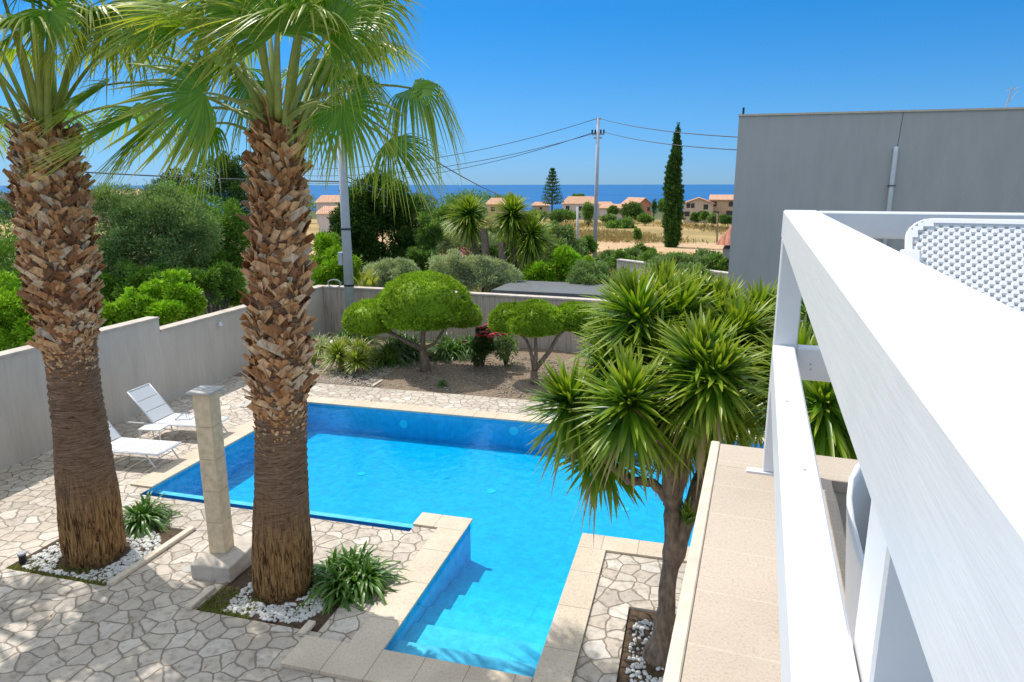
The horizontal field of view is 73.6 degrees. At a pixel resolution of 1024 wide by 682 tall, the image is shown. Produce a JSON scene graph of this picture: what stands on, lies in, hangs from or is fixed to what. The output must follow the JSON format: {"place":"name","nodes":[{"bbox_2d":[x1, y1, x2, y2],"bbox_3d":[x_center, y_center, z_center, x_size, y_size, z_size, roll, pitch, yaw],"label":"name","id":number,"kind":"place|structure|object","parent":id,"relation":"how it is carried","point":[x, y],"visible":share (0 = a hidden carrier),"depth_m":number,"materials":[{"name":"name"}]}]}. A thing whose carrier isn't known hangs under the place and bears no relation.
{"place":"outdoors","nodes":[
{"label":"outdoors","id":0,"kind":"place"},
{"bbox_2d":[10,527,181,585],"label":"bed soil","id":1,"kind":"structure","parent":0,"point":[165,536],"depth_m":9.54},
{"bbox_2d":[8,556,116,585],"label":"ground cover","id":2,"kind":"object","parent":1,"relation":"on","point":[19,566],"visible":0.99,"depth_m":9.08,"materials":[{"name":"green plant"}]},
{"bbox_2d":[22,527,161,582],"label":"white pebbles","id":3,"kind":"object","parent":1,"relation":"on","point":[133,555],"visible":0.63,"depth_m":9.38,"materials":[{"name":"gravel"}]},
{"bbox_2d":[0,0,197,568],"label":"fan palm","id":4,"kind":"object","parent":1,"relation":"on","point":[59,259],"visible":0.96,"depth_m":8.37,"materials":[{"name":"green plant"}]},
{"bbox_2d":[122,490,185,539],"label":"strap leaf plant","id":5,"kind":"object","parent":1,"relation":"on","point":[143,515],"visible":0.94,"depth_m":10.24,"materials":[{"name":"plant"}]},
{"bbox_2d":[206,565,341,631],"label":"bed soil","id":6,"kind":"structure","parent":0,"point":[243,579],"depth_m":8.41,"materials":[{"name":"soil"}]},
{"bbox_2d":[197,586,265,618],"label":"ground cover","id":7,"kind":"object","parent":6,"relation":"on","point":[207,608],"visible":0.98,"depth_m":8.35,"materials":[{"name":"green plant"}]},
{"bbox_2d":[1,0,467,602],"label":"fan palm","id":8,"kind":"object","parent":6,"relation":"on","point":[281,132],"visible":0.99,"depth_m":7.31,"materials":[{"name":"green plant"}]},
{"bbox_2d":[222,576,335,623],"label":"white pebbles","id":9,"kind":"object","parent":6,"relation":"on","point":[281,613],"visible":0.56,"depth_m":8.27,"materials":[{"name":"gravel"}]},
{"bbox_2d":[292,540,422,615],"bbox_3d":[-2.021,3.200,8.808,1.986,1.144,1.663,3,13,15],"label":"strap leaf plant","id":10,"kind":"object","parent":6,"relation":"on","point":[349,578],"visible":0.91,"depth_m":8.60,"materials":[{"name":"plant"}]},
{"bbox_2d":[0,210,731,347],"bbox_3d":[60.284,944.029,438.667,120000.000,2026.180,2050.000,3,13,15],"label":"terrain","id":11,"kind":"structure","parent":0,"point":[698,235],"depth_m":90.33,"materials":[{"name":"soil"}]},
{"bbox_2d":[0,198,15,237],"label":"evergreen tree","id":12,"kind":"object","parent":11,"relation":"on","point":[6,208],"visible":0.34,"depth_m":76.02,"materials":[{"name":"green plant"}]},
{"bbox_2d":[0,216,24,289],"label":"evergreen tree","id":13,"kind":"object","parent":11,"relation":"on","point":[7,245],"visible":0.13,"depth_m":21.72,"materials":[{"name":"green plant"}]},
{"bbox_2d":[0,268,35,350],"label":"hedge shrub","id":14,"kind":"object","parent":11,"relation":"on","point":[16,329],"visible":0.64,"depth_m":14.88,"materials":[{"name":"green plant"}]},
{"bbox_2d":[98,268,208,327],"bbox_3d":[-9.644,-0.382,17.992,2.754,3.095,2.308,3,13,15],"label":"hedge shrub","id":15,"kind":"object","parent":11,"relation":"on","point":[174,299],"visible":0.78,"depth_m":17.75,"materials":[{"name":"green plant"}]},
{"bbox_2d":[89,177,227,286],"bbox_3d":[-10.955,-2.252,20.899,4.188,5.462,3.447,3,13,15],"label":"olive tree","id":16,"kind":"object","parent":11,"relation":"on","point":[166,217],"visible":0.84,"depth_m":20.37,"materials":[{"name":"green plant"}]},
{"bbox_2d":[0,285,325,470],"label":"garden wall","id":17,"kind":"structure","parent":11,"relation":"on","point":[172,361],"depth_m":15.13,"materials":[{"name":"paint"}]},
{"bbox_2d":[97,257,245,323],"bbox_3d":[-10.260,-0.883,20.114,4.768,3.142,2.002,-2,13,-10],"label":"hedge shrub","id":18,"kind":"object","parent":11,"relation":"on","point":[206,279],"visible":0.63,"depth_m":19.78,"materials":[{"name":"green plant"}]},
{"bbox_2d":[150,148,250,309],"bbox_3d":[-12.272,-4.428,28.049,6.112,6.797,2.601,3,13,15],"label":"juniper tree","id":19,"kind":"object","parent":11,"relation":"on","point":[233,188],"visible":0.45,"depth_m":27.18,"materials":[{"name":"green plant"}]},
{"bbox_2d":[160,178,250,314],"bbox_3d":[-10.549,-2.850,23.565,2.708,5.479,5.068,-12,18,-42],"label":"evergreen tree","id":20,"kind":"object","parent":11,"relation":"on","point":[236,240],"visible":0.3,"depth_m":22.41,"materials":[{"name":"green plant"}]},
{"bbox_2d":[202,288,229,313],"bbox_3d":[-8.700,-1.001,20.284,0.101,1.076,1.144,3,13,15],"label":"wire fence","id":21,"kind":"object","parent":11,"relation":"on","point":[208,311],"visible":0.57,"depth_m":20.07,"materials":[{"name":"grey metal"}]},
{"bbox_2d":[201,249,248,309],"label":"hedge shrub","id":22,"kind":"object","parent":11,"relation":"on","point":[234,300],"visible":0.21,"depth_m":21.12,"materials":[{"name":"green plant"}]},
{"bbox_2d":[315,206,336,231],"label":"farm house","id":23,"kind":"structure","parent":11,"relation":"on","point":[323,212],"depth_m":90.56,"materials":[{"name":"paint"}]},
{"bbox_2d":[315,195,339,223],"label":"farm house","id":24,"kind":"structure","parent":11,"relation":"on","point":[321,201],"depth_m":142.65,"materials":[{"name":"tile"}]},
{"bbox_2d":[310,229,365,285],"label":"shrub","id":25,"kind":"object","parent":11,"relation":"on","point":[326,250],"visible":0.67,"depth_m":26.00,"materials":[{"name":"green plant"}]},
{"bbox_2d":[353,267,378,286],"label":"canna plant","id":26,"kind":"object","parent":11,"relation":"on","point":[369,278],"visible":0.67,"depth_m":22.76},
{"bbox_2d":[326,167,436,277],"bbox_3d":[-5.661,-4.282,28.968,5.206,6.054,3.244,3,13,15],"label":"juniper tree","id":27,"kind":"object","parent":11,"relation":"on","point":[370,227],"visible":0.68,"depth_m":28.24,"materials":[{"name":"green plant"}]},
{"bbox_2d":[361,257,421,286],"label":"silver shrub","id":28,"kind":"object","parent":11,"relation":"on","point":[386,268],"visible":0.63,"depth_m":24.52,"materials":[{"name":"green plant"}]},
{"bbox_2d":[403,211,445,277],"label":"juniper tree","id":29,"kind":"object","parent":11,"relation":"on","point":[420,254],"visible":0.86,"depth_m":27.29,"materials":[{"name":"green plant"}]},
{"bbox_2d":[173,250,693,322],"bbox_3d":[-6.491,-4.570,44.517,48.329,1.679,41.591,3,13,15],"label":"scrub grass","id":30,"kind":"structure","parent":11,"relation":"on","point":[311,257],"depth_m":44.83,"materials":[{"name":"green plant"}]},
{"bbox_2d":[426,197,488,270],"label":"evergreen tree","id":31,"kind":"object","parent":11,"relation":"on","point":[435,217],"visible":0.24,"depth_m":39.16,"materials":[{"name":"green plant"}]},
{"bbox_2d":[435,221,498,290],"bbox_3d":[-2.437,-3.761,32.055,2.680,3.750,3.386,11,17,40],"label":"flowering shrub","id":32,"kind":"object","parent":11,"relation":"on","point":[447,243],"visible":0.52,"depth_m":31.35,"materials":[{"name":"green plant"}]},
{"bbox_2d":[441,191,493,289],"bbox_3d":[-1.708,-3.520,27.284,2.402,4.875,2.455,3,13,15],"label":"tall yucca","id":33,"kind":"object","parent":11,"relation":"on","point":[468,217],"visible":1,"depth_m":26.75,"materials":[{"name":"green plant"}]},
{"bbox_2d":[439,183,501,206],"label":"tree","id":34,"kind":"object","parent":11,"relation":"on","point":[483,195],"visible":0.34,"depth_m":252.86,"materials":[{"name":"green plant"}]},
{"bbox_2d":[425,247,523,292],"bbox_3d":[-1.268,-1.864,24.486,3.470,3.073,1.709,3,13,15],"label":"silver shrub","id":35,"kind":"object","parent":11,"relation":"on","point":[480,271],"visible":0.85,"depth_m":24.00,"materials":[{"name":"green plant"}]},
{"bbox_2d":[486,198,507,222],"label":"farm house","id":36,"kind":"structure","parent":11,"relation":"on","point":[490,201],"depth_m":147.53,"materials":[{"name":"tile"}]},
{"bbox_2d":[472,233,534,270],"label":"evergreen tree","id":37,"kind":"object","parent":11,"relation":"on","point":[492,251],"visible":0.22,"depth_m":32.34,"materials":[{"name":"green plant"}]},
{"bbox_2d":[481,190,539,279],"bbox_3d":[-0.029,-3.448,26.836,2.444,4.881,2.493,3,13,15],"label":"tall yucca","id":38,"kind":"object","parent":11,"relation":"on","point":[513,208],"visible":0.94,"depth_m":26.25,"materials":[{"name":"green plant"}]},
{"bbox_2d":[503,212,561,277],"bbox_3d":[0.754,-3.007,26.722,2.560,4.110,2.555,3,13,15],"label":"tall yucca","id":39,"kind":"object","parent":11,"relation":"on","point":[532,244],"visible":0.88,"depth_m":26.20,"materials":[{"name":"green plant"}]},
{"bbox_2d":[492,280,610,298],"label":"carport roof","id":40,"kind":"structure","parent":11,"relation":"on","point":[546,288],"depth_m":22.34,"materials":[{"name":"metal"}]},
{"bbox_2d":[540,168,563,211],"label":"norfolk pine","id":41,"kind":"object","parent":11,"relation":"on","point":[552,176],"visible":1,"depth_m":170.07,"materials":[{"name":"green plant"}]},
{"bbox_2d":[549,212,564,224],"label":"tree","id":42,"kind":"object","parent":11,"relation":"on","point":[559,217],"visible":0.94,"depth_m":117.52,"materials":[{"name":"green plant"}]},
{"bbox_2d":[521,242,595,281],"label":"hedge shrub","id":43,"kind":"object","parent":11,"relation":"on","point":[564,257],"visible":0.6,"depth_m":25.54,"materials":[{"name":"green plant"}]},
{"bbox_2d":[539,218,586,281],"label":"evergreen tree","id":44,"kind":"object","parent":11,"relation":"on","point":[564,234],"visible":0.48,"depth_m":35.74,"materials":[{"name":"green plant"}]},
{"bbox_2d":[323,285,808,352],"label":"back wall","id":45,"kind":"structure","parent":11,"relation":"on","point":[334,304],"depth_m":21.03,"materials":[{"name":"paint"}]},
{"bbox_2d":[551,208,581,221],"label":"field tree","id":46,"kind":"object","parent":11,"relation":"on","point":[569,215],"visible":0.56,"depth_m":146.29,"materials":[{"name":"green plant"}]},
{"bbox_2d":[561,196,599,219],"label":"farm house","id":47,"kind":"structure","parent":11,"relation":"on","point":[571,202],"depth_m":186.10,"materials":[{"name":"tile"}]},
{"bbox_2d":[581,200,593,224],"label":"tree","id":48,"kind":"object","parent":11,"relation":"on","point":[588,212],"visible":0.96,"depth_m":126.78,"materials":[{"name":"green plant"}]},
{"bbox_2d":[577,234,598,257],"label":"evergreen tree","id":49,"kind":"object","parent":11,"relation":"on","point":[591,244],"visible":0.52,"depth_m":43.62,"materials":[{"name":"green plant"}]},
{"bbox_2d":[565,259,630,284],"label":"silver shrub","id":50,"kind":"object","parent":11,"relation":"on","point":[583,272],"visible":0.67,"depth_m":23.74,"materials":[{"name":"green plant"}]},
{"bbox_2d":[591,118,604,258],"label":"utility pole","id":51,"kind":"object","parent":11,"relation":"on","point":[598,132],"visible":0.94,"depth_m":50.15,"materials":[{"name":"concrete"}]},
{"bbox_2d":[595,247,615,262],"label":"field shrub","id":52,"kind":"object","parent":11,"relation":"on","point":[606,255],"visible":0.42,"depth_m":49.37,"materials":[{"name":"green plant"}]},
{"bbox_2d":[599,204,622,219],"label":"farm house","id":53,"kind":"structure","parent":11,"relation":"on","point":[602,208],"depth_m":180.47,"materials":[{"name":"tile"}]},
{"bbox_2d":[492,220,731,243],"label":"field grass","id":54,"kind":"structure","parent":11,"relation":"on","point":[624,236],"depth_m":95.89,"materials":[{"name":"plant"}]},
{"bbox_2d":[603,215,636,228],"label":"field tree","id":55,"kind":"object","parent":11,"relation":"on","point":[624,223],"visible":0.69,"depth_m":121.08,"materials":[{"name":"green plant"}]},
{"bbox_2d":[606,248,635,270],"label":"field shrub","id":56,"kind":"object","parent":11,"relation":"on","point":[618,254],"visible":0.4,"depth_m":45.30,"materials":[{"name":"green plant"}]},
{"bbox_2d":[620,201,644,223],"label":"tree","id":57,"kind":"object","parent":11,"relation":"on","point":[634,209],"visible":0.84,"depth_m":149.28,"materials":[{"name":"green plant"}]},
{"bbox_2d":[623,246,642,259],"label":"field shrub","id":58,"kind":"object","parent":11,"relation":"on","point":[635,252],"visible":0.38,"depth_m":47.01,"materials":[{"name":"green plant"}]},
{"bbox_2d":[621,197,651,220],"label":"brick house","id":59,"kind":"structure","parent":11,"relation":"on","point":[646,203],"depth_m":174.08,"materials":[{"name":"tile"}]},
{"bbox_2d":[634,242,656,252],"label":"field shrub","id":60,"kind":"object","parent":11,"relation":"on","point":[641,246],"visible":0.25,"depth_m":52.60,"materials":[{"name":"green plant"}]},
{"bbox_2d":[637,212,654,225],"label":"tree","id":61,"kind":"object","parent":11,"relation":"on","point":[645,218],"visible":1,"depth_m":134.98,"materials":[{"name":"green plant"}]},
{"bbox_2d":[616,259,727,281],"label":"wall","id":62,"kind":"structure","parent":11,"relation":"on","point":[622,262],"depth_m":33.01,"materials":[{"name":"paint"}]},
{"bbox_2d":[660,122,685,247],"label":"cypress","id":63,"kind":"object","parent":11,"relation":"on","point":[673,189],"visible":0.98,"depth_m":68.38,"materials":[{"name":"green plant"}]},
{"bbox_2d":[643,251,714,283],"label":"field shrub","id":64,"kind":"object","parent":11,"relation":"on","point":[684,260],"visible":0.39,"depth_m":26.90,"materials":[{"name":"green plant"}]},
{"bbox_2d":[683,197,714,222],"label":"villa","id":65,"kind":"object","parent":11,"relation":"on","point":[699,204],"visible":0.64,"depth_m":156.59,"materials":[{"name":"paint"}]},
{"bbox_2d":[693,254,714,268],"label":"field shrub","id":66,"kind":"object","parent":11,"relation":"on","point":[702,259],"visible":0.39,"depth_m":37.92,"materials":[{"name":"green plant"}]},
{"bbox_2d":[704,252,728,270],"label":"field shrub","id":67,"kind":"object","parent":11,"relation":"on","point":[721,263],"visible":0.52,"depth_m":37.68,"materials":[{"name":"green plant"}]},
{"bbox_2d":[709,195,733,221],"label":"villa","id":68,"kind":"object","parent":11,"relation":"on","point":[723,204],"visible":0.49,"depth_m":158.04,"materials":[{"name":"paint"}]},
{"bbox_2d":[716,227,730,271],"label":"tiled house","id":69,"kind":"structure","parent":11,"relation":"on","point":[725,239],"depth_m":38.46,"materials":[{"name":"orange tile"}]},
{"bbox_2d":[728,86,1023,299],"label":"grey house","id":70,"kind":"structure","parent":11,"relation":"on","point":[951,160],"depth_m":23.00,"materials":[{"name":"paint"}]},
{"bbox_2d":[0,184,733,212],"bbox_3d":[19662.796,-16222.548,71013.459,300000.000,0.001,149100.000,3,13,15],"label":"sea","id":71,"kind":"structure","parent":0,"point":[616,194],"depth_m":4785.48,"materials":[{"name":"liquid"}]},
{"bbox_2d":[0,376,764,681],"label":"paving","id":72,"kind":"structure","parent":0,"point":[63,643],"depth_m":8.47,"materials":[{"name":"stone"}]},
{"bbox_2d":[6,523,184,568],"bbox_3d":[-5.805,2.956,9.681,1.640,0.060,1.520,3,13,15],"label":"bed edge","id":73,"kind":"object","parent":72,"relation":"on","point":[57,540],"visible":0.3,"depth_m":9.77,"materials":[{"name":"stone"}]},
{"bbox_2d":[107,421,181,469],"bbox_3d":[-7.146,1.769,12.602,1.886,0.974,0.652,2,13,11],"label":"sun lounger","id":74,"kind":"object","parent":72,"relation":"on","point":[121,444],"visible":0.56,"depth_m":12.56,"materials":[{"name":"white metal"}]},
{"bbox_2d":[106,526,195,585],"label":"kerb","id":75,"kind":"structure","parent":72,"relation":"on","point":[126,572],"depth_m":9.35,"materials":[{"name":"stone"}]},
{"bbox_2d":[138,422,173,439],"bbox_3d":[-7.111,1.847,13.677,0.460,0.326,0.460,1,13,5],"label":"side table","id":76,"kind":"object","parent":72,"relation":"on","point":[150,426],"visible":0.89,"depth_m":13.54,"materials":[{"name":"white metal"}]},
{"bbox_2d":[127,383,229,436],"bbox_3d":[-6.809,1.456,13.967,1.886,0.974,0.652,2,13,11],"label":"sun lounger","id":77,"kind":"object","parent":72,"relation":"on","point":[151,403],"visible":0.7,"depth_m":13.97,"materials":[{"name":"white metal"}]},
{"bbox_2d":[185,585,215,609],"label":"kerb","id":78,"kind":"structure","parent":72,"relation":"on","point":[200,597],"depth_m":8.42,"materials":[{"name":"stone"}]},
{"bbox_2d":[186,385,251,582],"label":"shower column","id":79,"kind":"structure","parent":72,"relation":"on","point":[226,556],"depth_m":8.92,"materials":[{"name":"stone"}]},
{"bbox_2d":[298,620,315,636],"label":"kerb","id":80,"kind":"structure","parent":72,"relation":"on","point":[306,628],"depth_m":7.84,"materials":[{"name":"stone"}]},
{"bbox_2d":[130,396,764,681],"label":"swimming pool","id":81,"kind":"structure","parent":72,"relation":"in","point":[505,564],"depth_m":11.38,"materials":[{"name":"liquid"}]},
{"bbox_2d":[663,441,857,681],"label":"terrace building","id":82,"kind":"structure","parent":72,"relation":"on","point":[726,627],"depth_m":2.04,"materials":[{"name":"tile"}]},
{"bbox_2d":[845,462,870,644],"bbox_3d":[1.089,0.790,1.726,0.535,0.923,0.475,1,13,5],"label":"plastic chair","id":83,"kind":"object","parent":82,"relation":"on","point":[858,503],"visible":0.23,"depth_m":1.71,"materials":[{"name":"plastic"}]},
{"bbox_2d":[746,210,1023,681],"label":"terrace railing","id":84,"kind":"object","parent":82,"relation":"on","point":[918,365],"visible":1,"depth_m":0.49,"materials":[{"name":"white paint"}]},
{"bbox_2d":[900,218,1023,313],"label":"plastic lounger","id":85,"kind":"object","parent":82,"relation":"on","point":[987,260],"visible":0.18,"depth_m":1.97,"materials":[{"name":"plastic"}]},
{"bbox_2d":[730,279,857,459],"bbox_3d":[3.094,1.403,7.211,2.165,4.255,3.442,3,13,15],"label":"yucca tree","id":86,"kind":"object","parent":72,"relation":"on","point":[830,434],"visible":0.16,"depth_m":5.98,"materials":[{"name":"green plant"}]},
{"bbox_2d":[233,333,594,399],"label":"garden soil","id":87,"kind":"structure","parent":0,"point":[466,386],"depth_m":18.21,"materials":[{"name":"soil"}]},
{"bbox_2d":[314,337,355,374],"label":"yucca","id":88,"kind":"object","parent":87,"relation":"on","point":[336,356],"visible":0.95,"depth_m":18.48,"materials":[{"name":"green plant"}]},
{"bbox_2d":[312,333,357,360],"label":"ornamental grass","id":89,"kind":"object","parent":87,"relation":"on","point":[321,341],"depth_m":19.87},
{"bbox_2d":[327,94,356,337],"bbox_3d":[-5.337,-3.694,21.159,0.900,7.997,0.446,6,14,26],"label":"utility pole","id":90,"kind":"object","parent":87,"relation":"on","point":[345,258],"visible":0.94,"depth_m":21.10,"materials":[{"name":"concrete"}]},
{"bbox_2d":[85,172,338,181],"bbox_3d":[-9.114,-4.863,20.185,8.054,0.360,0.036,-2,13,-9],"label":"power line","id":91,"kind":"object","parent":90,"relation":"attached to","point":[192,177],"visible":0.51,"depth_m":20.08,"materials":[{"name":"metal"}]},
{"bbox_2d":[311,328,380,343],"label":"strap leaf plant","id":92,"kind":"object","parent":87,"relation":"on","point":[356,336],"visible":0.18,"depth_m":21.20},
{"bbox_2d":[318,335,381,363],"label":"ornamental grass","id":93,"kind":"object","parent":87,"relation":"on","point":[360,345],"depth_m":19.71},
{"bbox_2d":[310,359,398,386],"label":"pale gravel","id":94,"kind":"structure","parent":87,"relation":"on","point":[357,379],"depth_m":18.23,"materials":[{"name":"gravel"}]},
{"bbox_2d":[339,346,378,374],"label":"yucca","id":95,"kind":"object","parent":87,"relation":"on","point":[359,362],"visible":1,"depth_m":18.23,"materials":[{"name":"green plant"}]},
{"bbox_2d":[349,342,386,367],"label":"ornamental grass","id":96,"kind":"object","parent":87,"relation":"on","point":[374,354],"depth_m":19.17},
{"bbox_2d":[356,330,438,370],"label":"strap leaf plant","id":97,"kind":"object","parent":87,"relation":"on","point":[406,352],"visible":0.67,"depth_m":19.35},
{"bbox_2d":[341,269,483,371],"bbox_3d":[-2.889,-0.556,18.660,4.070,2.891,2.386,7,15,28],"label":"cloud pruned tree","id":98,"kind":"object","parent":87,"relation":"on","point":[431,302],"visible":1,"depth_m":17.75,"materials":[{"name":"green plant"}]},
{"bbox_2d":[417,332,489,363],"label":"strap leaf plant","id":99,"kind":"object","parent":87,"relation":"on","point":[447,348],"visible":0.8,"depth_m":19.69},
{"bbox_2d":[461,324,496,366],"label":"rose bush","id":100,"kind":"object","parent":87,"relation":"on","point":[481,346],"visible":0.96,"depth_m":18.59,"materials":[{"name":"green plant"}]},
{"bbox_2d":[487,332,519,366],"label":"rose bush","id":101,"kind":"object","parent":87,"relation":"on","point":[507,342],"visible":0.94,"depth_m":18.58,"materials":[{"name":"green plant"}]},
{"bbox_2d":[486,298,604,384],"bbox_3d":[0.997,0.024,17.299,3.283,2.349,1.699,-1,13,-3],"label":"cloud pruned tree","id":102,"kind":"object","parent":87,"relation":"on","point":[535,318],"visible":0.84,"depth_m":16.95,"materials":[{"name":"green plant"}]},
{"bbox_2d":[480,229,490,292],"bbox_3d":[-1.010,-2.651,26.770,0.428,3.439,0.400,3,13,15],"label":"trunk","id":103,"kind":"object","parent":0,"point":[485,244],"visible":0.4,"depth_m":26.42,"materials":[{"name":"brown plant"}]},
{"bbox_2d":[498,242,506,270],"bbox_3d":[-0.323,-2.369,26.644,0.442,2.944,0.400,3,13,15],"label":"trunk","id":104,"kind":"object","parent":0,"point":[501,251],"visible":0.27,"depth_m":26.31,"materials":[{"name":"brown plant"}]},
{"bbox_2d":[0,0,1023,215],"label":"sky","id":105,"kind":"structure","parent":0,"point":[510,70],"materials":[{"name":"blue"}]},
{"bbox_2d":[617,609,675,681],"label":"bed soil","id":106,"kind":"structure","parent":0,"point":[634,616],"depth_m":7.60,"materials":[{"name":"soil"}]},
{"bbox_2d":[625,619,673,681],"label":"white pebbles","id":107,"kind":"object","parent":106,"relation":"on","point":[641,628],"visible":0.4,"depth_m":7.36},
{"bbox_2d":[516,256,807,667],"bbox_3d":[1.754,1.199,7.952,2.803,4.279,3.960,8,15,31],"label":"yucca tree","id":108,"kind":"object","parent":106,"relation":"on","point":[668,372],"visible":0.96,"depth_m":7.21,"materials":[{"name":"green plant"}]},
{"bbox_2d":[678,496,697,524],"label":"yucca shoot","id":109,"kind":"object","parent":108,"relation":"attached to","point":[688,516],"visible":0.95,"depth_m":7.18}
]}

